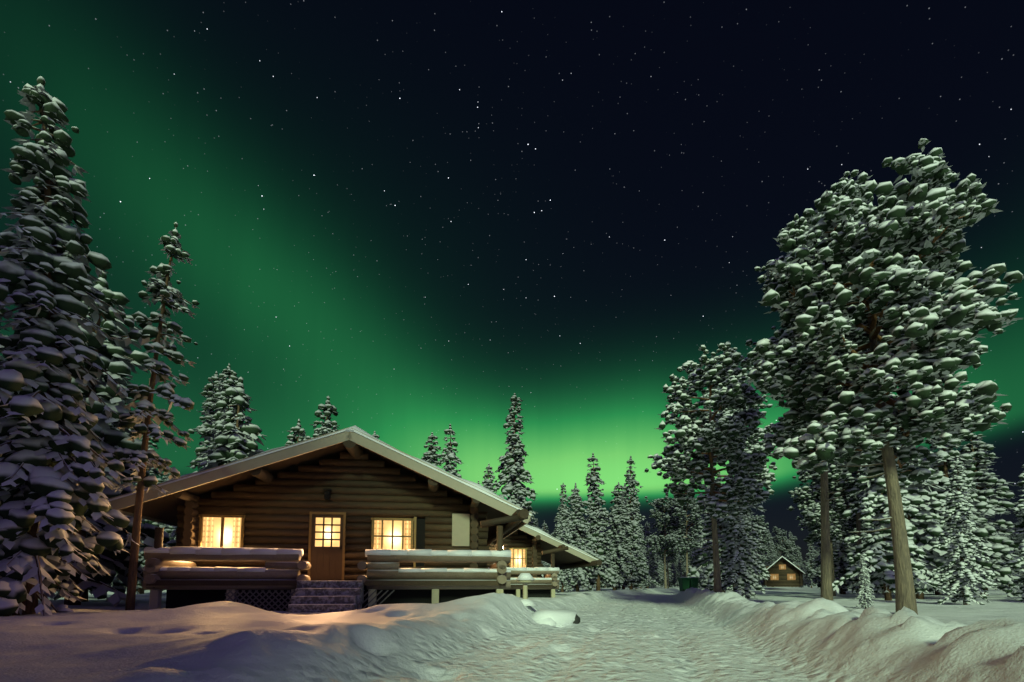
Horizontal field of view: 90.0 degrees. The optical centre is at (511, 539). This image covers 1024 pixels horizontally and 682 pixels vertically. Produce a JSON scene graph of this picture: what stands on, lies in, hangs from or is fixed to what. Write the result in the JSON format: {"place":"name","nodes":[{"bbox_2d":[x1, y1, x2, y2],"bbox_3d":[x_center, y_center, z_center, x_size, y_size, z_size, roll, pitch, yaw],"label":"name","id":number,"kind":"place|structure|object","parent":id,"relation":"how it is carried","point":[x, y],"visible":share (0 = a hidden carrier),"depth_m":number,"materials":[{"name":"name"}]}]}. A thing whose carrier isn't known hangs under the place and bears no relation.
{"place":"outdoors","nodes":[
{"label":"outdoors","id":0,"kind":"place"},
{"bbox_2d":[0,585,1023,681],"bbox_3d":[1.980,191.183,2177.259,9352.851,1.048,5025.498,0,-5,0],"label":"snow ground","id":1,"kind":"structure","parent":0,"point":[771,634],"depth_m":6.52,"materials":[{"name":"white snow"}]},
{"bbox_2d":[0,306,86,601],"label":"tree","id":2,"kind":"object","parent":1,"relation":"on","point":[52,587],"visible":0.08,"depth_m":13.26,"materials":[{"name":"green plant"}]},
{"bbox_2d":[0,76,142,616],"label":"spruce","id":3,"kind":"object","parent":1,"relation":"on","point":[53,478],"visible":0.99,"depth_m":11.09,"materials":[{"name":"green plant"}]},
{"bbox_2d":[48,312,130,601],"bbox_3d":[-17.403,-3.763,21.230,4.180,13.676,4.711,4,-7,-40],"label":"tree","id":4,"kind":"object","parent":1,"relation":"on","point":[118,585],"visible":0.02,"depth_m":21.20,"materials":[{"name":"green plant"}]},
{"bbox_2d":[55,340,144,594],"bbox_3d":[-21.582,-3.812,26.645,4.685,14.882,4.984,1,-5,-17],"label":"tree","id":5,"kind":"object","parent":1,"relation":"on","point":[128,434],"depth_m":27.43,"materials":[{"name":"green plant"}]},
{"bbox_2d":[39,271,170,606],"bbox_3d":[-13.992,-3.269,16.701,5.262,12.786,6.965,3,-6,-33],"label":"tree","id":6,"kind":"object","parent":1,"relation":"on","point":[119,359],"visible":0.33,"depth_m":17.50,"materials":[{"name":"green plant"}]},
{"bbox_2d":[121,423,173,593],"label":"tree","id":7,"kind":"object","parent":1,"relation":"on","point":[141,559],"visible":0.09,"depth_m":36.37,"materials":[{"name":"green plant"}]},
{"bbox_2d":[101,222,199,609],"bbox_3d":[-8.778,-2.887,12.653,2.392,10.544,1.959,-1,-5,11],"label":"thin spruce","id":8,"kind":"object","parent":1,"relation":"on","point":[162,290],"visible":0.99,"depth_m":12.55,"materials":[{"name":"green plant"}]},
{"bbox_2d":[158,472,175,590],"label":"tree","id":9,"kind":"object","parent":1,"relation":"on","point":[162,525],"visible":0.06,"depth_m":53.54,"materials":[{"name":"green plant"}]},
{"bbox_2d":[163,371,227,594],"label":"tree","id":10,"kind":"object","parent":1,"relation":"on","point":[208,393],"visible":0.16,"depth_m":33.77,"materials":[{"name":"green plant"}]},
{"bbox_2d":[204,364,249,463],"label":"tree","id":11,"kind":"object","parent":1,"relation":"on","point":[231,381],"visible":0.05,"depth_m":29.76,"materials":[{"name":"green plant"}]},
{"bbox_2d":[196,377,265,471],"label":"tree","id":12,"kind":"object","parent":1,"relation":"on","point":[240,437],"visible":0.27,"depth_m":24.23,"materials":[{"name":"green plant"}]},
{"bbox_2d":[284,419,307,445],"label":"tree","id":13,"kind":"object","parent":1,"relation":"on","point":[297,430],"visible":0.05,"depth_m":27.51,"materials":[{"name":"green plant"}]},
{"bbox_2d":[293,422,337,441],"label":"tree","id":14,"kind":"object","parent":1,"relation":"on","point":[327,429],"visible":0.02,"depth_m":30.20,"materials":[{"name":"green plant"}]},
{"bbox_2d":[107,425,531,614],"bbox_3d":[-5.788,-0.100,18.276,11.882,6.146,12.090,1,-5,-8],"label":"log cabin","id":15,"kind":"object","parent":1,"relation":"on","point":[354,517],"visible":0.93,"depth_m":15.42,"materials":[{"name":"wood"},{"name":"snow"},{"name":"glass"}]},
{"bbox_2d":[310,396,339,432],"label":"tree","id":16,"kind":"object","parent":1,"relation":"on","point":[328,408],"visible":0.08,"depth_m":36.52,"materials":[{"name":"green plant"}]},
{"bbox_2d":[421,432,442,465],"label":"tree","id":17,"kind":"object","parent":1,"relation":"on","point":[431,456],"visible":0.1,"depth_m":38.11,"materials":[{"name":"green plant"}]},
{"bbox_2d":[439,424,464,477],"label":"tree","id":18,"kind":"object","parent":1,"relation":"on","point":[450,455],"visible":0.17,"depth_m":34.23,"materials":[{"name":"green plant"}]},
{"bbox_2d":[481,464,499,493],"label":"tree","id":19,"kind":"object","parent":1,"relation":"on","point":[488,483],"visible":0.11,"depth_m":33.18,"materials":[{"name":"green plant"}]},
{"bbox_2d":[494,393,544,577],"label":"tree","id":20,"kind":"object","parent":1,"relation":"on","point":[515,471],"visible":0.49,"depth_m":40.36,"materials":[{"name":"green plant"}]},
{"bbox_2d":[516,573,537,605],"bbox_3d":[0.350,1.437,13.526,0.685,1.100,0.720,0,-5,0],"label":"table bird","id":21,"kind":"object","parent":1,"relation":"on","point":[525,579],"visible":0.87,"depth_m":13.41},
{"bbox_2d":[487,524,601,597],"bbox_3d":[-2.474,1.012,29.536,13.582,6.113,11.490,1,-5,-8],"label":"log cabin","id":22,"kind":"object","parent":1,"relation":"on","point":[530,547],"visible":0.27,"depth_m":27.20,"materials":[{"name":"wood"},{"name":"snow"},{"name":"glass"}]},
{"bbox_2d":[540,521,549,566],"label":"tree","id":23,"kind":"object","parent":1,"relation":"on","point":[544,527],"visible":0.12,"depth_m":99.05,"materials":[{"name":"green plant"}]},
{"bbox_2d":[531,609,579,625],"bbox_3d":[1.036,2.039,13.039,1.364,0.560,0.969,3,-6,-35],"label":"snowy boulder","id":24,"kind":"object","parent":1,"relation":"on","point":[554,617],"visible":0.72,"depth_m":12.68,"materials":[{"name":"white snow"}]},
{"bbox_2d":[550,518,566,536],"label":"tree","id":25,"kind":"object","parent":1,"relation":"on","point":[553,533],"visible":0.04,"depth_m":67.06,"materials":[{"name":"green plant"}]},
{"bbox_2d":[549,483,574,592],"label":"tree","id":26,"kind":"object","parent":1,"relation":"on","point":[564,576],"visible":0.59,"depth_m":44.20,"materials":[{"name":"green plant"}]},
{"bbox_2d":[564,482,604,591],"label":"tree","id":27,"kind":"object","parent":1,"relation":"on","point":[579,522],"visible":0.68,"depth_m":46.77,"materials":[{"name":"green plant"}]},
{"bbox_2d":[580,453,620,590],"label":"tree","id":28,"kind":"object","parent":1,"relation":"on","point":[597,515],"visible":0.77,"depth_m":49.65,"materials":[{"name":"green plant"}]},
{"bbox_2d":[600,482,637,589],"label":"tree","id":29,"kind":"object","parent":1,"relation":"on","point":[616,532],"visible":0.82,"depth_m":51.50,"materials":[{"name":"green plant"}]},
{"bbox_2d":[619,483,629,588],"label":"tree","id":30,"kind":"object","parent":1,"relation":"on","point":[623,586],"visible":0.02,"depth_m":64.79,"materials":[{"name":"green plant"}]},
{"bbox_2d":[620,456,648,589],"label":"tree","id":31,"kind":"object","parent":1,"relation":"on","point":[631,534],"visible":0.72,"depth_m":53.78,"materials":[{"name":"green plant"}]},
{"bbox_2d":[622,499,661,588],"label":"tree","id":32,"kind":"object","parent":1,"relation":"on","point":[642,575],"visible":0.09,"depth_m":57.57,"materials":[{"name":"green plant"}]},
{"bbox_2d":[639,524,648,588],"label":"tree","id":33,"kind":"object","parent":1,"relation":"on","point":[643,556],"visible":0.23,"depth_m":76.52,"materials":[{"name":"green plant"}]},
{"bbox_2d":[642,522,657,587],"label":"tree","id":34,"kind":"object","parent":1,"relation":"on","point":[650,555],"visible":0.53,"depth_m":93.50,"materials":[{"name":"green plant"}]},
{"bbox_2d":[641,524,658,587],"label":"tree","id":35,"kind":"object","parent":1,"relation":"on","point":[656,568],"visible":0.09,"depth_m":94.55,"materials":[{"name":"green plant"}]},
{"bbox_2d":[654,554,661,585],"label":"tree","id":36,"kind":"object","parent":1,"relation":"on","point":[657,560],"visible":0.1,"depth_m":132.63,"materials":[{"name":"green plant"}]},
{"bbox_2d":[652,560,663,585],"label":"tree","id":37,"kind":"object","parent":1,"relation":"on","point":[658,571],"visible":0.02,"depth_m":106.76,"materials":[{"name":"green plant"}]},
{"bbox_2d":[645,496,683,588],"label":"tree","id":38,"kind":"object","parent":1,"relation":"on","point":[660,507],"visible":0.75,"depth_m":85.29,"materials":[{"name":"green plant"}]},
{"bbox_2d":[657,555,673,586],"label":"tree","id":39,"kind":"object","parent":1,"relation":"on","point":[661,576],"visible":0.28,"depth_m":123.71,"materials":[{"name":"green plant"}]},
{"bbox_2d":[657,527,679,587],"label":"tree","id":40,"kind":"object","parent":1,"relation":"on","point":[673,555],"visible":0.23,"depth_m":93.27,"materials":[{"name":"green plant"}]},
{"bbox_2d":[671,562,676,586],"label":"tree","id":41,"kind":"object","parent":1,"relation":"on","point":[673,570],"visible":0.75,"depth_m":159.06,"materials":[{"name":"green plant"}]},
{"bbox_2d":[675,559,682,586],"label":"tree","id":42,"kind":"object","parent":1,"relation":"on","point":[679,571],"visible":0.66,"depth_m":152.91,"materials":[{"name":"green plant"}]},
{"bbox_2d":[675,555,685,573],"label":"tree","id":43,"kind":"object","parent":1,"relation":"on","point":[683,568],"visible":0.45,"depth_m":165.82,"materials":[{"name":"green plant"}]},
{"bbox_2d":[664,495,702,576],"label":"tree","id":44,"kind":"object","parent":1,"relation":"on","point":[687,540],"visible":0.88,"depth_m":81.12,"materials":[{"name":"green plant"}]},
{"bbox_2d":[678,532,691,565],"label":"tree","id":45,"kind":"object","parent":1,"relation":"on","point":[683,556],"visible":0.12,"depth_m":145.06,"materials":[{"name":"green plant"}]},
{"bbox_2d":[678,577,698,590],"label":"wheelie bins","id":46,"kind":"object","parent":1,"relation":"on","point":[685,583],"visible":0.73,"depth_m":39.04,"materials":[{"name":"green plastic"}]},
{"bbox_2d":[689,545,701,587],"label":"tree","id":47,"kind":"object","parent":1,"relation":"on","point":[699,585],"visible":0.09,"depth_m":101.96,"materials":[{"name":"green plant"}]},
{"bbox_2d":[691,528,706,560],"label":"tree","id":48,"kind":"object","parent":1,"relation":"on","point":[696,549],"visible":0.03,"depth_m":99.12,"materials":[{"name":"green plant"}]},
{"bbox_2d":[696,486,709,588],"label":"tree","id":49,"kind":"object","parent":1,"relation":"on","point":[699,557],"visible":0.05,"depth_m":58.07,"materials":[{"name":"green plant"}]},
{"bbox_2d":[687,476,725,589],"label":"tree","id":50,"kind":"object","parent":1,"relation":"on","point":[693,571],"visible":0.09,"depth_m":48.63,"materials":[{"name":"green plant"}]},
{"bbox_2d":[645,342,776,592],"bbox_3d":[9.235,-3.020,24.423,5.876,12.546,5.635,-4,-7,41],"label":"pine","id":51,"kind":"object","parent":1,"relation":"on","point":[723,439],"visible":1,"depth_m":23.74,"materials":[{"name":"green plant"}]},
{"bbox_2d":[691,472,761,592],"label":"tree","id":52,"kind":"object","parent":1,"relation":"on","point":[705,574],"visible":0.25,"depth_m":36.91,"materials":[{"name":"green plant"}]},
{"bbox_2d":[688,359,776,590],"bbox_3d":[13.080,-3.614,31.200,5.392,15.395,5.909,5,-7,-44],"label":"tree","id":53,"kind":"object","parent":1,"relation":"on","point":[756,445],"visible":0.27,"depth_m":30.78,"materials":[{"name":"green plant"}]},
{"bbox_2d":[707,448,768,597],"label":"tree","id":54,"kind":"object","parent":1,"relation":"on","point":[741,565],"visible":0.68,"depth_m":28.07,"materials":[{"name":"green plant"}]},
{"bbox_2d":[743,512,760,589],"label":"tree","id":55,"kind":"object","parent":1,"relation":"on","point":[748,585],"visible":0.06,"depth_m":59.71,"materials":[{"name":"green plant"}]},
{"bbox_2d":[742,515,772,561],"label":"tree","id":56,"kind":"object","parent":1,"relation":"on","point":[759,520],"visible":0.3,"depth_m":106.11,"materials":[{"name":"green plant"}]},
{"bbox_2d":[759,551,766,586],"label":"tree","id":57,"kind":"object","parent":1,"relation":"on","point":[762,583],"visible":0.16,"depth_m":124.69,"materials":[{"name":"green plant"}]},
{"bbox_2d":[764,531,777,567],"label":"tree","id":58,"kind":"object","parent":1,"relation":"on","point":[772,556],"visible":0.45,"depth_m":119.37,"materials":[{"name":"green plant"}]},
{"bbox_2d":[768,526,787,561],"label":"tree","id":59,"kind":"object","parent":1,"relation":"on","point":[779,533],"visible":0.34,"depth_m":124.85,"materials":[{"name":"green plant"}]},
{"bbox_2d":[763,556,804,586],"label":"cabin","id":60,"kind":"object","parent":1,"relation":"on","point":[784,572],"visible":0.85,"depth_m":82.62,"materials":[{"name":"brown wood"}]},
{"bbox_2d":[774,535,800,562],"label":"tree","id":61,"kind":"object","parent":1,"relation":"on","point":[789,542],"visible":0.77,"depth_m":108.15,"materials":[{"name":"green plant"}]},
{"bbox_2d":[787,532,801,565],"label":"tree","id":62,"kind":"object","parent":1,"relation":"on","point":[792,562],"visible":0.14,"depth_m":109.03,"materials":[{"name":"green plant"}]},
{"bbox_2d":[797,552,809,587],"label":"tree","id":63,"kind":"object","parent":1,"relation":"on","point":[802,566],"visible":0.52,"depth_m":110.61,"materials":[{"name":"green plant"}]},
{"bbox_2d":[803,543,818,587],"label":"tree","id":64,"kind":"object","parent":1,"relation":"on","point":[811,572],"visible":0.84,"depth_m":131.39,"materials":[{"name":"green plant"}]},
{"bbox_2d":[812,550,820,571],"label":"tree","id":65,"kind":"object","parent":1,"relation":"on","point":[815,557],"visible":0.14,"depth_m":135.83,"materials":[{"name":"green plant"}]},
{"bbox_2d":[746,170,898,600],"bbox_3d":[12.000,-4.912,18.926,5.365,15.891,5.998,-1,-5,14],"label":"tall pine","id":66,"kind":"object","parent":1,"relation":"on","point":[844,187],"visible":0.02,"depth_m":18.79,"materials":[{"name":"green plant"}]},
{"bbox_2d":[787,455,862,595],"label":"tree","id":67,"kind":"object","parent":1,"relation":"on","point":[809,514],"visible":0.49,"depth_m":33.93,"materials":[{"name":"green plant"}]},
{"bbox_2d":[812,500,839,591],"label":"tree","id":68,"kind":"object","parent":1,"relation":"on","point":[818,564],"visible":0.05,"depth_m":45.59,"materials":[{"name":"green plant"}]},
{"bbox_2d":[799,474,867,542],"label":"tree","id":69,"kind":"object","parent":1,"relation":"on","point":[805,523],"visible":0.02,"depth_m":61.35,"materials":[{"name":"green plant"}]},
{"bbox_2d":[807,466,869,593],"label":"tree","id":70,"kind":"object","parent":1,"relation":"on","point":[841,552],"visible":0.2,"depth_m":41.46,"materials":[{"name":"green plant"}]},
{"bbox_2d":[809,392,914,588],"bbox_3d":[22.841,-3.050,33.430,6.039,14.768,6.635,1,-5,-13],"label":"tree","id":71,"kind":"object","parent":1,"relation":"on","point":[838,506],"visible":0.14,"depth_m":33.10,"materials":[{"name":"green plant"}]},
{"bbox_2d":[855,555,874,608],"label":"tree","id":72,"kind":"object","parent":1,"relation":"on","point":[865,592],"visible":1,"depth_m":17.72,"materials":[{"name":"green plant"}]},
{"bbox_2d":[861,522,894,594],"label":"tree","id":73,"kind":"object","parent":1,"relation":"on","point":[871,525],"visible":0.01,"depth_m":39.84,"materials":[{"name":"green plant"}]},
{"bbox_2d":[744,138,1023,614],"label":"pine","id":74,"kind":"object","parent":1,"relation":"on","point":[924,345],"visible":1,"depth_m":13.27,"materials":[{"name":"green plant"}]},
{"bbox_2d":[832,447,952,600],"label":"tree","id":75,"kind":"object","parent":1,"relation":"on","point":[875,549],"visible":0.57,"depth_m":25.82,"materials":[{"name":"green plant"}]},
{"bbox_2d":[918,485,940,594],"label":"tree","id":76,"kind":"object","parent":1,"relation":"on","point":[936,591],"visible":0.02,"depth_m":38.59,"materials":[{"name":"green plant"}]},
{"bbox_2d":[896,396,971,598],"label":"tree","id":77,"kind":"object","parent":1,"relation":"on","point":[924,529],"visible":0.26,"depth_m":28.31,"materials":[{"name":"green plant"}]},
{"bbox_2d":[930,458,999,604],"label":"tree","id":78,"kind":"object","parent":1,"relation":"on","point":[959,566],"visible":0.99,"depth_m":20.86,"materials":[{"name":"green plant"}]},
{"bbox_2d":[921,435,1017,592],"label":"tree","id":79,"kind":"object","parent":1,"relation":"on","point":[947,455],"visible":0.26,"depth_m":30.46,"materials":[{"name":"green plant"}]},
{"bbox_2d":[949,433,1023,596],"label":"tree","id":80,"kind":"object","parent":1,"relation":"on","point":[976,448],"visible":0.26,"depth_m":35.55,"materials":[{"name":"green plant"}]},
{"bbox_2d":[998,526,1019,590],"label":"tree","id":81,"kind":"object","parent":1,"relation":"on","point":[1013,588],"visible":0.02,"depth_m":66.23,"materials":[{"name":"green plant"}]},
{"bbox_2d":[1004,464,1023,601],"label":"tree","id":82,"kind":"object","parent":1,"relation":"on","point":[1019,532],"visible":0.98,"depth_m":24.52,"materials":[{"name":"green plant"}]},
{"bbox_2d":[1008,537,1019,554],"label":"tree","id":83,"kind":"object","parent":1,"relation":"on","point":[1010,538],"visible":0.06,"depth_m":129.12,"materials":[{"name":"green plant"}]},
{"bbox_2d":[1009,507,1023,539],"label":"tree","id":84,"kind":"object","parent":1,"relation":"on","point":[1016,513],"visible":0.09,"depth_m":98.88,"materials":[{"name":"green plant"}]},
{"bbox_2d":[0,0,1023,584],"label":"sky","id":85,"kind":"structure","parent":0,"point":[418,217],"materials":[{"name":"black"}]}
]}

